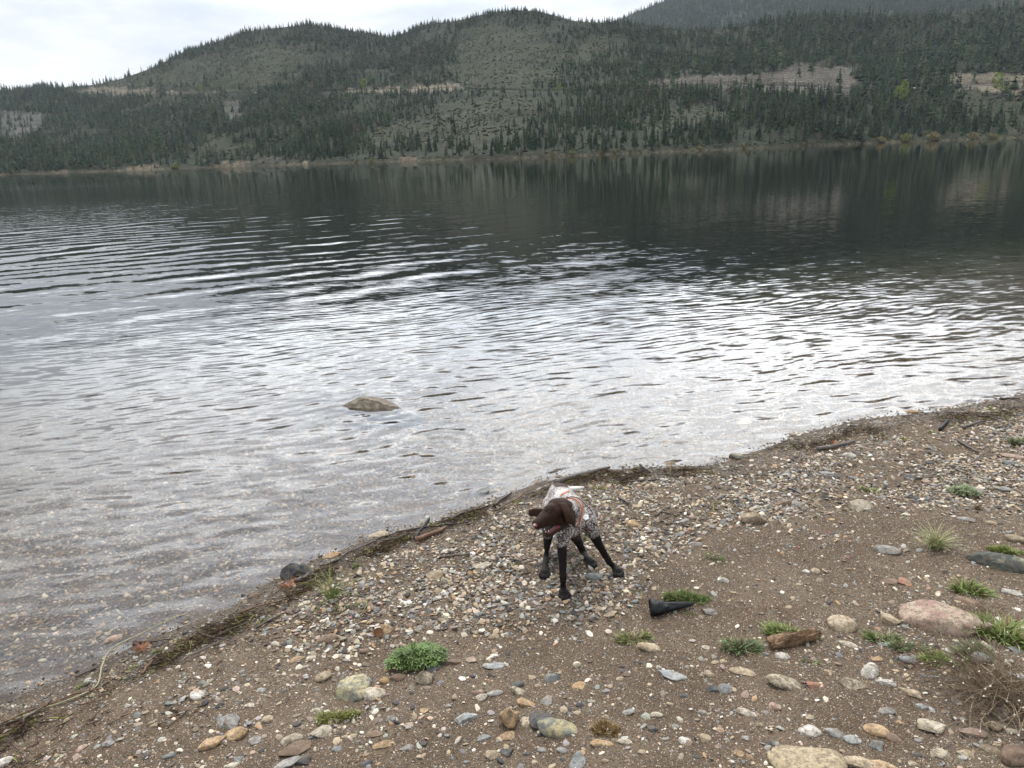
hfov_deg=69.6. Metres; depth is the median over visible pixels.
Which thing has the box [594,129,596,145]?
conifer tree
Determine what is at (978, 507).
dry tuft
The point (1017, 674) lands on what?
rock
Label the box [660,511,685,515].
dead root
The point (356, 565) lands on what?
waterweed
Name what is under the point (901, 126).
conifer tree
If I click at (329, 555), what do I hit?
rock
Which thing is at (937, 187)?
lake water
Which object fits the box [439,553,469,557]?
driftwood stick
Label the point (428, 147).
conifer tree
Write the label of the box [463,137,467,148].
conifer tree
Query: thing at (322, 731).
rock
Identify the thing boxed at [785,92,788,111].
conifer tree
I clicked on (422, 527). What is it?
driftwood stick
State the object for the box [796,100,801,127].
conifer tree
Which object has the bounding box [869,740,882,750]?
rock
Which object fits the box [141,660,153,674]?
driftwood stick
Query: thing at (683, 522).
rock
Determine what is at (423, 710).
rock
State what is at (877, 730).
rock
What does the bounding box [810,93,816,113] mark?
conifer tree
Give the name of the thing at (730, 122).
conifer tree
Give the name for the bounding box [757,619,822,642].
green tuft
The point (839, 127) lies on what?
conifer tree
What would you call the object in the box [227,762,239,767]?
rock
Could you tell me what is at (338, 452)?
rock
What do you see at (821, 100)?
conifer tree
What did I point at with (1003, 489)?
rock
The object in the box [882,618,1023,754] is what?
dry bush
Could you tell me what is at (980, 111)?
conifer tree
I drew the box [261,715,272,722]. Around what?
rock
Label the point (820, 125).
conifer tree
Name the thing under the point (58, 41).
sky
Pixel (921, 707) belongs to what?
rock
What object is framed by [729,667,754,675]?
rock
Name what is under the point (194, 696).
rock
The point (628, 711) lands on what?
rock
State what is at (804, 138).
conifer tree
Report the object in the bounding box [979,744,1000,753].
rock
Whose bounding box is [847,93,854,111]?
conifer tree
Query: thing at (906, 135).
shore shrub
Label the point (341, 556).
driftwood stick
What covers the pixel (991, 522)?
rock
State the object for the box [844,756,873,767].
rock
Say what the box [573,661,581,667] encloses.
rock
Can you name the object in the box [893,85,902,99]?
aspen tree
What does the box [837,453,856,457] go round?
rock
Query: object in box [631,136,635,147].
conifer tree
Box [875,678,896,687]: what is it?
rock
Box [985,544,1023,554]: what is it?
moss mat
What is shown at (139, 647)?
needle cluster
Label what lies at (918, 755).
rock
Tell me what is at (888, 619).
rock
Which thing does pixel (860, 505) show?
rock
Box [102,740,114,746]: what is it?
rock
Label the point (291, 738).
rock
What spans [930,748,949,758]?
rock
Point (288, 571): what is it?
rock
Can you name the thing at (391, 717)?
rock
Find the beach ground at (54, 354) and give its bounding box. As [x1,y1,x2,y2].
[0,210,1023,767]
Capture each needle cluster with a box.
[132,641,150,652]
[278,576,298,588]
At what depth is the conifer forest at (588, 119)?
655.00 m
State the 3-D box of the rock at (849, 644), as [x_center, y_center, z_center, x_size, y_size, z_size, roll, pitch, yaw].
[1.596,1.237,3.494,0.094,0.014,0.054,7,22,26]
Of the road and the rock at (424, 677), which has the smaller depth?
the rock at (424, 677)
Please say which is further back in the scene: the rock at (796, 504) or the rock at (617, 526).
the rock at (796, 504)
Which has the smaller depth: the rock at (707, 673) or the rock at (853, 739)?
the rock at (853, 739)
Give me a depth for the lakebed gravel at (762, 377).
7.05 m
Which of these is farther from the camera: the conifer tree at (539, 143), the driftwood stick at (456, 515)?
the conifer tree at (539, 143)
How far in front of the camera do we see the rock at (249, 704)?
3.40 m
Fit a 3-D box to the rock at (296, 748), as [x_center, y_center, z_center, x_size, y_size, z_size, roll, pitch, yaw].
[-0.915,1.544,3.111,0.141,0.026,0.082,-10,18,-20]
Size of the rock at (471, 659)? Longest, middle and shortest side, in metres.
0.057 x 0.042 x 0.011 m
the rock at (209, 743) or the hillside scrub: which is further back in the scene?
the hillside scrub
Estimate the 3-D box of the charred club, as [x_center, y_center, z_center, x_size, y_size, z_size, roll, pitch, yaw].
[0.842,1.173,3.861,0.246,0.099,0.099,-2,17,0]
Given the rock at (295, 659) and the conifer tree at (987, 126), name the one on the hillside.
the conifer tree at (987, 126)
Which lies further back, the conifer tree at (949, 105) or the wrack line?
the conifer tree at (949, 105)
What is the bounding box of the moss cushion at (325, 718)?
[315,706,361,725]
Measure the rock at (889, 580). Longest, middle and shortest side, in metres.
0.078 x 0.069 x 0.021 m
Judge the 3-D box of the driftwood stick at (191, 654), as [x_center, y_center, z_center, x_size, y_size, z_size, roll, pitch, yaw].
[-1.636,1.405,3.882,0.018,0.021,0.241,14,24,42]
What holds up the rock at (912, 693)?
on the beach ground at (54, 354)
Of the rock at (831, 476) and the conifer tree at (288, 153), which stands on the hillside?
the conifer tree at (288, 153)
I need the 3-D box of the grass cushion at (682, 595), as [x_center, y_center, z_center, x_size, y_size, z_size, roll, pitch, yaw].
[0.937,1.130,3.955,0.284,0.065,0.153,2,18,14]
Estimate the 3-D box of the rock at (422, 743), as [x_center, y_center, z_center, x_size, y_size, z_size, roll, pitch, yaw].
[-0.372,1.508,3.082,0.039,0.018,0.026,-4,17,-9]
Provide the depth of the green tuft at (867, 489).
5.25 m
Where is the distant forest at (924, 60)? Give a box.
[0,0,1023,172]
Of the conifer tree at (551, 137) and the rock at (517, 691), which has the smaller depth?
the rock at (517, 691)
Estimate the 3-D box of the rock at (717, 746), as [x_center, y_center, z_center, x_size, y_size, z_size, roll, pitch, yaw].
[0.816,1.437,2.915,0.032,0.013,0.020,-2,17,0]
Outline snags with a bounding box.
[76,73,991,164]
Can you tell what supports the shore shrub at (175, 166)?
on the hillside
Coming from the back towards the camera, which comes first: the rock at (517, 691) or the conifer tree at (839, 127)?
the conifer tree at (839, 127)
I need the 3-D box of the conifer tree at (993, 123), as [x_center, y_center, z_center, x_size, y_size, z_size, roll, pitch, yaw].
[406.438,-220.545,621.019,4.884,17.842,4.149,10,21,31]
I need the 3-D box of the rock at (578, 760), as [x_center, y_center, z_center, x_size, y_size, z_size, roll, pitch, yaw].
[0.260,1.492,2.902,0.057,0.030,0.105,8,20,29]
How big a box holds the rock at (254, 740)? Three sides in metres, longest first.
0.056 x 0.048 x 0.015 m
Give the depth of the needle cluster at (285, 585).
4.50 m
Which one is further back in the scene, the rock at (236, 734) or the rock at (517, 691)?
the rock at (517, 691)
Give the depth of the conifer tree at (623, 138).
489.22 m
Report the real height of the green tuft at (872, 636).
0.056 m
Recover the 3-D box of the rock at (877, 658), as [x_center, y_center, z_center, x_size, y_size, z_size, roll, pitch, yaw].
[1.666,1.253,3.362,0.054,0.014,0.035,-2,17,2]
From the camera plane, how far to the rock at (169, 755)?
3.11 m
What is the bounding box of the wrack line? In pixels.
[0,397,1023,767]
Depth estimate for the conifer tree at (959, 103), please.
704.22 m
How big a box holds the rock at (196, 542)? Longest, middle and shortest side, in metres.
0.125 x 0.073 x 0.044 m
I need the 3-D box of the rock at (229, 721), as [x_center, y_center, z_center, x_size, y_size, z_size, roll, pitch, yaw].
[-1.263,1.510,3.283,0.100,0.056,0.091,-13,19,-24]
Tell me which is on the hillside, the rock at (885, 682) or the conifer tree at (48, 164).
the conifer tree at (48, 164)
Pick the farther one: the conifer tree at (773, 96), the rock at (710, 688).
the conifer tree at (773, 96)
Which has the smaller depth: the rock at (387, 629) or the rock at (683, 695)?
the rock at (683, 695)
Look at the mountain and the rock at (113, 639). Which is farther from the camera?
the mountain
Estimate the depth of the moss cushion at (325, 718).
3.28 m
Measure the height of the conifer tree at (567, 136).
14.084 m
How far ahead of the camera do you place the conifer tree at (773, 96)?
641.80 m
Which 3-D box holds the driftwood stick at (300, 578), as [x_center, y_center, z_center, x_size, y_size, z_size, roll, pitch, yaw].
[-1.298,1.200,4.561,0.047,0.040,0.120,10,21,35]
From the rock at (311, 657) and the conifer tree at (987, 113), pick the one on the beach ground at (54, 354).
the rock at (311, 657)
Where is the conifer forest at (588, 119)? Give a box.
[217,79,1023,164]
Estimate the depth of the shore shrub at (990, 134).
600.86 m
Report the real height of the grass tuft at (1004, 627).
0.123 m
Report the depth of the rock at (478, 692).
3.36 m
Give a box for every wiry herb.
[715,598,810,633]
[888,639,948,671]
[948,596,1019,620]
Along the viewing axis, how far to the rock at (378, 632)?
3.87 m
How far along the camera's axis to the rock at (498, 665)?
3.55 m
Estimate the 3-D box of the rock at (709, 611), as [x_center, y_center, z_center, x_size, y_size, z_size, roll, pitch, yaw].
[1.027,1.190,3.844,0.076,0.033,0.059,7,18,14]
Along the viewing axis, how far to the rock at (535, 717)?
3.16 m
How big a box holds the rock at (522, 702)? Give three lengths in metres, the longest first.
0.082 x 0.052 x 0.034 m
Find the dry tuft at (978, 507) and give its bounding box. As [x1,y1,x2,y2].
[963,499,990,509]
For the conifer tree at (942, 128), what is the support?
on the hillside
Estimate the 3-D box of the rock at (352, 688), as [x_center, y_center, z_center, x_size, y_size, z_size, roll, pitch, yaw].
[-0.747,1.441,3.469,0.161,0.106,0.174,1,18,9]
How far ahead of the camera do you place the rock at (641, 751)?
2.92 m
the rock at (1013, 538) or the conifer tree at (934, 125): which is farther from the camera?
the conifer tree at (934, 125)
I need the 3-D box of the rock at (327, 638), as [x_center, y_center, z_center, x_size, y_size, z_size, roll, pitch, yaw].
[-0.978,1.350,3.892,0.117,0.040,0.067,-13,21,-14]
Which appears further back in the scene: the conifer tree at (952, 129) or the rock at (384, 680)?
the conifer tree at (952, 129)
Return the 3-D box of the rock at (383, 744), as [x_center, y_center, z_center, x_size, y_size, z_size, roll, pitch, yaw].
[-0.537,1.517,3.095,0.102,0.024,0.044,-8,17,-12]
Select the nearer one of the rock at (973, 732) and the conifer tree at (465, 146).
the rock at (973, 732)
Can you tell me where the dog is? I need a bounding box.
[528,483,623,600]
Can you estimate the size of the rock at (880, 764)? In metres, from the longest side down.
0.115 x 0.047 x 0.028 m
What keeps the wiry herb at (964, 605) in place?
on the beach ground at (54, 354)
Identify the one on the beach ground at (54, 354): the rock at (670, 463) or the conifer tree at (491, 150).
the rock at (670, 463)
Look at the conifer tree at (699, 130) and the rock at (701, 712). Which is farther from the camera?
the conifer tree at (699, 130)
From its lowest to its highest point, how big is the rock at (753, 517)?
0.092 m
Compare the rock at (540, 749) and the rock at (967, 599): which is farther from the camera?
the rock at (967, 599)
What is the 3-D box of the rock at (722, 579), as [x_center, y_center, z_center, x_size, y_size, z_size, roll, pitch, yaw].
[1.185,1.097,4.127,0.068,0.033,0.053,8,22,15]
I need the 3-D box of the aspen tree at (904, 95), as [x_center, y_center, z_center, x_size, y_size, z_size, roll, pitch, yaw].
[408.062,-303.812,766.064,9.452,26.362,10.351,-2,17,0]
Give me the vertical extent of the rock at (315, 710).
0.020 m
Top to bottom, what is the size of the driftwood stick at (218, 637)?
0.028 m
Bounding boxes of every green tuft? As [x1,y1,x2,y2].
[716,634,766,657]
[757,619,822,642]
[858,485,882,492]
[859,625,909,643]
[881,638,935,652]
[911,645,968,669]
[946,576,1004,598]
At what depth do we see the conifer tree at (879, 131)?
596.20 m
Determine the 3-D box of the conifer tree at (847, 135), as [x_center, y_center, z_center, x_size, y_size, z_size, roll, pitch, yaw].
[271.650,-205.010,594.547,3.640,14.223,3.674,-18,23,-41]
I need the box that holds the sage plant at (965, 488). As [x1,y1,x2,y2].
[946,482,983,496]
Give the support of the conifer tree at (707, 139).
on the hillside
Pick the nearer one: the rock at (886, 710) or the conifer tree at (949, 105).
the rock at (886, 710)
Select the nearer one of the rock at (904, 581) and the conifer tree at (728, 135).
the rock at (904, 581)
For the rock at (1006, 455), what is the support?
on the beach ground at (54, 354)
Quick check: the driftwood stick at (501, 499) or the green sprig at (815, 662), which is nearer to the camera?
the green sprig at (815, 662)
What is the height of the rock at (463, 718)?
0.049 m
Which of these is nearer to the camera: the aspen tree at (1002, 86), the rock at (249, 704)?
the rock at (249, 704)
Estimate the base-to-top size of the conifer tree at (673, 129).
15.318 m
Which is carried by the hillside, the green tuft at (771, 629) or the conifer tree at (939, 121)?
the conifer tree at (939, 121)
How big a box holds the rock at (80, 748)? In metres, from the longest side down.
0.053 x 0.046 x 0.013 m
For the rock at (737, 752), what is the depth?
2.86 m
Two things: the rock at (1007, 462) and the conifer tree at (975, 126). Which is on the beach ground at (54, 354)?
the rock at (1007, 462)
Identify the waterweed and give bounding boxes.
[351,562,363,568]
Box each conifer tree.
[46,156,50,167]
[286,141,293,157]
[315,138,320,156]
[325,137,331,153]
[424,134,432,151]
[458,137,462,151]
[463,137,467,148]
[489,139,493,154]
[493,136,496,151]
[529,136,533,149]
[538,133,542,146]
[550,124,552,141]
[564,129,569,148]
[586,130,590,144]
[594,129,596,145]
[607,127,610,144]
[619,128,627,142]
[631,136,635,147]
[649,121,655,143]
[661,125,668,143]
[670,118,677,135]
[674,125,676,139]
[690,126,694,141]
[697,118,701,137]
[699,123,705,138]
[704,107,708,123]
[704,123,710,143]
[706,113,710,128]
[710,120,713,138]
[713,116,719,137]
[717,119,722,136]
[726,126,731,142]
[729,109,733,130]
[735,100,740,119]
[747,99,751,113]
[751,79,757,100]
[754,118,763,139]
[767,118,770,134]
[772,91,775,115]
[779,113,784,136]
[782,96,786,120]
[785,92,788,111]
[787,101,793,122]
[792,79,796,101]
[796,95,803,117]
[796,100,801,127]
[800,128,808,141]
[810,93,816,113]
[811,85,819,107]
[815,113,823,136]
[820,87,824,108]
[821,83,830,108]
[827,116,830,132]
[832,80,841,103]
[833,110,845,135]
[835,113,842,139]
[846,122,849,137]
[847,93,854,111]
[851,90,857,114]
[853,115,863,138]
[870,109,875,133]
[876,122,881,136]
[897,113,903,137]
[916,122,922,135]
[919,96,924,121]
[924,105,936,128]
[927,114,937,133]
[936,111,943,131]
[940,120,945,134]
[943,93,955,118]
[949,117,954,132]
[955,87,965,113]
[968,111,978,131]
[976,97,983,124]
[982,117,989,131]
[983,99,989,122]
[989,113,992,126]
[990,112,996,131]
[997,119,1004,132]
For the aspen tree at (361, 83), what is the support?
on the hillside
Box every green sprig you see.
[703,552,725,561]
[801,658,819,664]
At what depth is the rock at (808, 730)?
2.95 m
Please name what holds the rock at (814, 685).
on the beach ground at (54, 354)
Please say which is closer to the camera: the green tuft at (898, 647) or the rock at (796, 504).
the green tuft at (898, 647)
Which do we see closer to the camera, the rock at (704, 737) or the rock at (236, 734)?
the rock at (704, 737)
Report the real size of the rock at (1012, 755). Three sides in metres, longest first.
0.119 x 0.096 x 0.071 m
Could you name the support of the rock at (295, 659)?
on the beach ground at (54, 354)
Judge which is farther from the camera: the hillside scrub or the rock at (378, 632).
the hillside scrub
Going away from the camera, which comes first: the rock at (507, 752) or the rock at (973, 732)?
the rock at (973, 732)
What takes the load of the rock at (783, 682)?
on the beach ground at (54, 354)
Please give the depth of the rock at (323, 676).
3.58 m
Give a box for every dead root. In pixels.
[10,612,188,722]
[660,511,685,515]
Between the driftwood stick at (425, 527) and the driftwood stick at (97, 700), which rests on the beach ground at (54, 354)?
the driftwood stick at (97, 700)
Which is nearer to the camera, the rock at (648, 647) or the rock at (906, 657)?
the rock at (906, 657)
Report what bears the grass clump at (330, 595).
on the beach ground at (54, 354)
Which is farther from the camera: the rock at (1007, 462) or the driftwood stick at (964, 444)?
the driftwood stick at (964, 444)
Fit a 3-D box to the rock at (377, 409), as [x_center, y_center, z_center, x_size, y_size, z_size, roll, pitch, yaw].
[-1.372,0.287,7.836,0.968,0.265,0.280,6,18,8]
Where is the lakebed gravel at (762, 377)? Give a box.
[0,325,1023,697]
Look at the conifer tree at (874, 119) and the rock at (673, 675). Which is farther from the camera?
the conifer tree at (874, 119)
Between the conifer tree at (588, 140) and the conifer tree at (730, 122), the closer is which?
the conifer tree at (588, 140)
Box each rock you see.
[0,756,13,767]
[76,744,87,751]
[100,634,122,645]
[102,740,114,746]
[162,752,174,758]
[189,690,204,700]
[192,538,208,545]
[197,680,205,684]
[197,735,226,750]
[216,713,239,729]
[224,727,247,740]
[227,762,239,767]
[244,703,253,706]
[248,593,260,598]
[248,736,260,744]
[256,688,266,691]
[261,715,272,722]
[274,756,301,767]
[278,740,311,755]
[280,563,310,580]
[281,733,302,744]
[289,656,302,662]
[295,754,311,764]
[306,655,315,660]
[309,725,331,738]
[310,707,319,712]
[314,671,331,682]
[316,633,337,643]
[322,552,341,558]
[328,447,350,456]
[331,745,341,751]
[335,673,371,701]
[339,396,425,424]
[360,648,369,653]
[360,759,372,766]
[363,687,385,700]
[365,730,382,737]
[369,530,387,537]
[372,740,393,748]
[373,627,382,636]
[379,677,389,683]
[380,624,393,633]
[387,715,395,721]
[390,673,405,681]
[400,436,427,441]
[400,744,412,751]
[403,722,413,727]
[415,671,433,684]
[418,741,426,745]
[420,708,428,712]
[425,570,443,579]
[426,666,438,671]
[440,548,454,552]
[447,659,464,664]
[454,713,476,725]
[466,656,476,661]
[471,487,489,494]
[471,689,483,694]
[474,561,490,570]
[475,693,487,701]
[477,734,490,741]
[482,662,508,668]
[485,750,499,759]
[486,690,502,695]
[489,634,499,638]
[491,653,498,658]
[494,588,501,595]
[495,731,514,739]
[498,707,519,728]
[500,748,513,756]
[510,686,524,696]
[511,681,524,687]
[517,697,534,706]
[521,716,529,726]
[529,711,551,727]
[537,717,577,737]
[537,747,545,751]
[540,697,551,704]
[544,673,559,682]
[556,747,568,753]
[568,751,585,767]
[572,681,585,689]
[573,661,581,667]
[585,573,602,579]
[590,739,613,747]
[604,611,614,617]
[614,524,623,528]
[617,738,630,744]
[622,709,634,714]
[627,519,637,526]
[637,642,660,651]
[638,749,645,753]
[645,545,653,550]
[647,726,657,732]
[650,712,662,717]
[651,540,659,544]
[657,670,686,680]
[663,461,674,464]
[677,518,688,525]
[678,737,689,743]
[680,693,689,697]
[688,542,702,546]
[698,710,706,714]
[699,733,710,741]
[702,609,715,614]
[703,670,714,676]
[706,685,716,691]
[714,744,721,748]
[717,577,729,582]
[717,683,732,693]
[729,453,745,459]
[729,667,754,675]
[734,749,744,756]
[737,707,757,716]
[740,512,768,523]
[741,735,748,740]
[765,674,800,690]
[767,745,847,767]
[768,702,781,710]
[774,500,791,505]
[775,652,789,659]
[791,502,803,506]
[798,724,821,736]
[805,681,824,688]
[805,714,813,719]
[810,568,820,573]
[820,471,833,474]
[824,728,844,737]
[827,475,839,477]
[827,614,857,632]
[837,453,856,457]
[838,640,857,647]
[841,677,867,689]
[842,735,861,744]
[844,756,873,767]
[848,499,872,510]
[860,662,879,679]
[862,723,889,737]
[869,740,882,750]
[870,760,896,767]
[871,656,882,660]
[873,545,900,554]
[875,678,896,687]
[878,707,896,714]
[880,612,901,625]
[883,577,897,584]
[886,733,901,742]
[898,577,911,586]
[898,599,994,637]
[898,655,916,664]
[899,687,922,699]
[903,410,918,412]
[905,474,922,479]
[907,760,918,766]
[913,753,922,757]
[915,703,928,710]
[917,718,945,733]
[921,478,931,483]
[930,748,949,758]
[950,684,960,690]
[951,698,962,704]
[954,596,978,603]
[956,517,975,521]
[957,749,973,757]
[959,727,986,738]
[965,551,1023,573]
[970,652,990,664]
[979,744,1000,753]
[983,520,997,524]
[984,721,1003,731]
[993,487,1011,491]
[997,707,1008,715]
[1000,453,1023,458]
[1000,744,1023,766]
[1001,588,1022,595]
[1002,460,1022,465]
[1005,534,1023,543]
[1005,728,1020,734]
[1008,647,1021,653]
[1008,671,1023,679]
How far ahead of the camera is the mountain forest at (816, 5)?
2527.38 m
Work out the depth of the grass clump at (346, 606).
4.17 m
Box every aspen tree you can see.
[360,78,366,87]
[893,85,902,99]
[900,79,909,98]
[991,72,1004,92]
[999,84,1009,92]
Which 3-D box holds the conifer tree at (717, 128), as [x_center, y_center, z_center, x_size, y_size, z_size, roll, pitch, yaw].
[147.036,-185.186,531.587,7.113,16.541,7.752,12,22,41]
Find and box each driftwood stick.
[0,688,100,723]
[22,707,41,723]
[75,666,97,677]
[79,696,114,704]
[133,638,171,642]
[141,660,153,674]
[179,640,222,662]
[199,632,236,642]
[216,622,248,635]
[239,599,282,612]
[255,612,283,628]
[294,572,310,582]
[296,572,340,576]
[296,573,324,587]
[319,557,347,566]
[328,532,399,564]
[396,523,456,532]
[413,517,429,538]
[415,526,446,541]
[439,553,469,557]
[441,505,489,521]
[493,492,511,505]
[511,488,532,501]
[554,466,610,482]
[617,496,628,504]
[622,478,659,482]
[676,471,706,475]
[816,440,854,449]
[938,419,948,430]
[957,439,978,452]
[961,420,983,428]
[1000,397,1016,399]
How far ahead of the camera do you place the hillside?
929.89 m
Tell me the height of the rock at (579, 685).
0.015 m
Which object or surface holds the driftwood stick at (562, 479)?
on the wet humus
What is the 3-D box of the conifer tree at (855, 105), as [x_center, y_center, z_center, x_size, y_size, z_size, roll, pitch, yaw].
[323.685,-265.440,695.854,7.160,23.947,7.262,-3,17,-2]
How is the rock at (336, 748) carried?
on the beach ground at (54, 354)
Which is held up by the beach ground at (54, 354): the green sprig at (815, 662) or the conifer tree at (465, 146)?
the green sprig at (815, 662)
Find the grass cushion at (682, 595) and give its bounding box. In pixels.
[662,587,712,604]
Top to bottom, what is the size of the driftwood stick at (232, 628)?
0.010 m
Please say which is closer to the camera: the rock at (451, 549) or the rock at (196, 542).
the rock at (451, 549)
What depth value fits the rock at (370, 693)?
3.39 m
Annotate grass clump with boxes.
[295,568,378,611]
[329,599,365,612]
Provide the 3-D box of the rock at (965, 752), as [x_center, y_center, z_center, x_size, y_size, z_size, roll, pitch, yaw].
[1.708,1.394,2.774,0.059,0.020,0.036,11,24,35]
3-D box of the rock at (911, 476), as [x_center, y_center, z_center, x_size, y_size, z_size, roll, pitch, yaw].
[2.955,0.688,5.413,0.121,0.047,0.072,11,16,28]
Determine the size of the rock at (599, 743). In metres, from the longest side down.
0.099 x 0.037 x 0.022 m
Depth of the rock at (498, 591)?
4.18 m
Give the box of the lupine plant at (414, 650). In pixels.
[382,638,448,672]
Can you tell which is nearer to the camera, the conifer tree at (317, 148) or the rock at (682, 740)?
the rock at (682, 740)
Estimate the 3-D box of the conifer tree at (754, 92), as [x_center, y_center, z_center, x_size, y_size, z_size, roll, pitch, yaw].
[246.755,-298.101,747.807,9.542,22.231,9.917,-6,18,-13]
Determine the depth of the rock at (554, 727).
3.07 m
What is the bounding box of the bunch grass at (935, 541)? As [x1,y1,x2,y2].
[900,522,979,551]
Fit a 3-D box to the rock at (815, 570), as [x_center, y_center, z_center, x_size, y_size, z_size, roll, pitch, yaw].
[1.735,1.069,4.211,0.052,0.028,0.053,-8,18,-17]
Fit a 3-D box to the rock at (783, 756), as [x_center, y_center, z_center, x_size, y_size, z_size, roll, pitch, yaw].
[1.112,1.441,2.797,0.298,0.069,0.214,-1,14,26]
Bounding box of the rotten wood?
[765,628,821,648]
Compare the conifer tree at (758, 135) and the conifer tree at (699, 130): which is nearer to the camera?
the conifer tree at (699, 130)
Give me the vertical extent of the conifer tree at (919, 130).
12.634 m
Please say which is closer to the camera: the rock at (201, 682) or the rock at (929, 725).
the rock at (929, 725)
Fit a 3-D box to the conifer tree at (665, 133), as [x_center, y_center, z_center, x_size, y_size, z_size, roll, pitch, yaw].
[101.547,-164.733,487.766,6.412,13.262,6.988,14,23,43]
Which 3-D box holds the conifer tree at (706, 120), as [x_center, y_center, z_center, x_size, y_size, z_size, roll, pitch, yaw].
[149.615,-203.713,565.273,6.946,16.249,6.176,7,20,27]
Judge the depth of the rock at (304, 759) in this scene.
3.04 m
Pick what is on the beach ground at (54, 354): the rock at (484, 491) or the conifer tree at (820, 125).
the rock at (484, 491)
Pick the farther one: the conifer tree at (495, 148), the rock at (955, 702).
the conifer tree at (495, 148)
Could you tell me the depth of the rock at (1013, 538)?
4.37 m
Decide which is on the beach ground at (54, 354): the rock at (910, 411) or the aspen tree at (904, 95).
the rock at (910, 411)
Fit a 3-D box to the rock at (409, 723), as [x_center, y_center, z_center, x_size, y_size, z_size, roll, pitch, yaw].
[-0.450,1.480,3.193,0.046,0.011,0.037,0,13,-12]
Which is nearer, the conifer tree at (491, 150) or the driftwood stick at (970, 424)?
the driftwood stick at (970, 424)
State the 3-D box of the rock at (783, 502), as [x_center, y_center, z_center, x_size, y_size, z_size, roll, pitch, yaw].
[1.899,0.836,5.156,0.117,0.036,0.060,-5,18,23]
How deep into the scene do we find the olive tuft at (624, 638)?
3.68 m
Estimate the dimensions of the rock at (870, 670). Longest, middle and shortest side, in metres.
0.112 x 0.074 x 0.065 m
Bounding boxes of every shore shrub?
[170,163,179,167]
[876,136,885,141]
[899,133,911,140]
[925,131,940,139]
[967,131,979,137]
[985,132,994,137]
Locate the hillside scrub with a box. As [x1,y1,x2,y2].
[0,12,1022,172]
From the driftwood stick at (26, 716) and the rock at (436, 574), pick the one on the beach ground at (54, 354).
the rock at (436, 574)
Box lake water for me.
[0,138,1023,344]
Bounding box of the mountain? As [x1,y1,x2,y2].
[625,0,1023,29]
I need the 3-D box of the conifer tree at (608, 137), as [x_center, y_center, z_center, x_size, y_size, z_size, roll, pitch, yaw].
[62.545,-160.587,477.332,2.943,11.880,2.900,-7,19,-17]
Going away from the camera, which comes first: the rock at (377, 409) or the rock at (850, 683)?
the rock at (850, 683)
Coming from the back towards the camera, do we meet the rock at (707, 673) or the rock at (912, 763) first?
the rock at (707, 673)
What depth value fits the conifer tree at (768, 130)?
567.50 m
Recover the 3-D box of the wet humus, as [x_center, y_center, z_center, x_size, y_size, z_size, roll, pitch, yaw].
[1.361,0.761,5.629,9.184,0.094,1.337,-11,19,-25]
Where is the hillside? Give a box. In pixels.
[0,8,1023,174]
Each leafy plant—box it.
[949,638,1001,662]
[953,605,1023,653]
[1003,435,1023,445]
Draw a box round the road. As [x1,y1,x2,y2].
[22,84,1009,106]
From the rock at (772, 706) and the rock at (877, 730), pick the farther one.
the rock at (772, 706)
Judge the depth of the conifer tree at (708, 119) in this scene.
547.04 m
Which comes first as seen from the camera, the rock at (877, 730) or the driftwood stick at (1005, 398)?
the rock at (877, 730)
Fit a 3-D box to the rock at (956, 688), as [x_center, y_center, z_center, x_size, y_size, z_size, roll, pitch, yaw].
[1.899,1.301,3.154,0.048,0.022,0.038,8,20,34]
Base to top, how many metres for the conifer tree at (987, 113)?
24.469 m
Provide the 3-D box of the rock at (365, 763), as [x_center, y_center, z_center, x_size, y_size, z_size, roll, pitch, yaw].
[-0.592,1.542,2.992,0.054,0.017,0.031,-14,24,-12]
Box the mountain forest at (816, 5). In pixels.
[613,0,1022,29]
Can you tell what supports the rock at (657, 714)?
on the beach ground at (54, 354)
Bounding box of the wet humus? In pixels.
[1,400,1016,750]
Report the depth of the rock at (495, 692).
3.35 m
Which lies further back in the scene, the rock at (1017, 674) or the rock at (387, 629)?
the rock at (387, 629)
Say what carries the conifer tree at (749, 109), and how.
on the hillside
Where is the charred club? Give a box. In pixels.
[648,598,694,616]
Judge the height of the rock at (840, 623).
0.070 m
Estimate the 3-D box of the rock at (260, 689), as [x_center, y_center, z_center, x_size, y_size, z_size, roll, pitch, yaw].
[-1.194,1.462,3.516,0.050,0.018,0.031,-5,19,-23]
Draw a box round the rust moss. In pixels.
[587,718,621,737]
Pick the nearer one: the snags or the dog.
the dog
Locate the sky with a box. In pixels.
[0,0,663,89]
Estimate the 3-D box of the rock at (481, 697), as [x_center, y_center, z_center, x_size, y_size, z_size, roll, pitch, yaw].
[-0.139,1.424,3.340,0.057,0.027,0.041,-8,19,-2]
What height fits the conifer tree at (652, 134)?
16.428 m
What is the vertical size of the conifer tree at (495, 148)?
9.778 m
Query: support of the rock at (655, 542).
on the beach ground at (54, 354)
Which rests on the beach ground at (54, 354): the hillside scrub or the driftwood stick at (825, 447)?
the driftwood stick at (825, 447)
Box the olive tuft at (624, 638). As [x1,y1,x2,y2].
[612,629,655,644]
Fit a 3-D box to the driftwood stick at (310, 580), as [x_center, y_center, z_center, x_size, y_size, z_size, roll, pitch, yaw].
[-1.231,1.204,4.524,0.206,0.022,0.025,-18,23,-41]

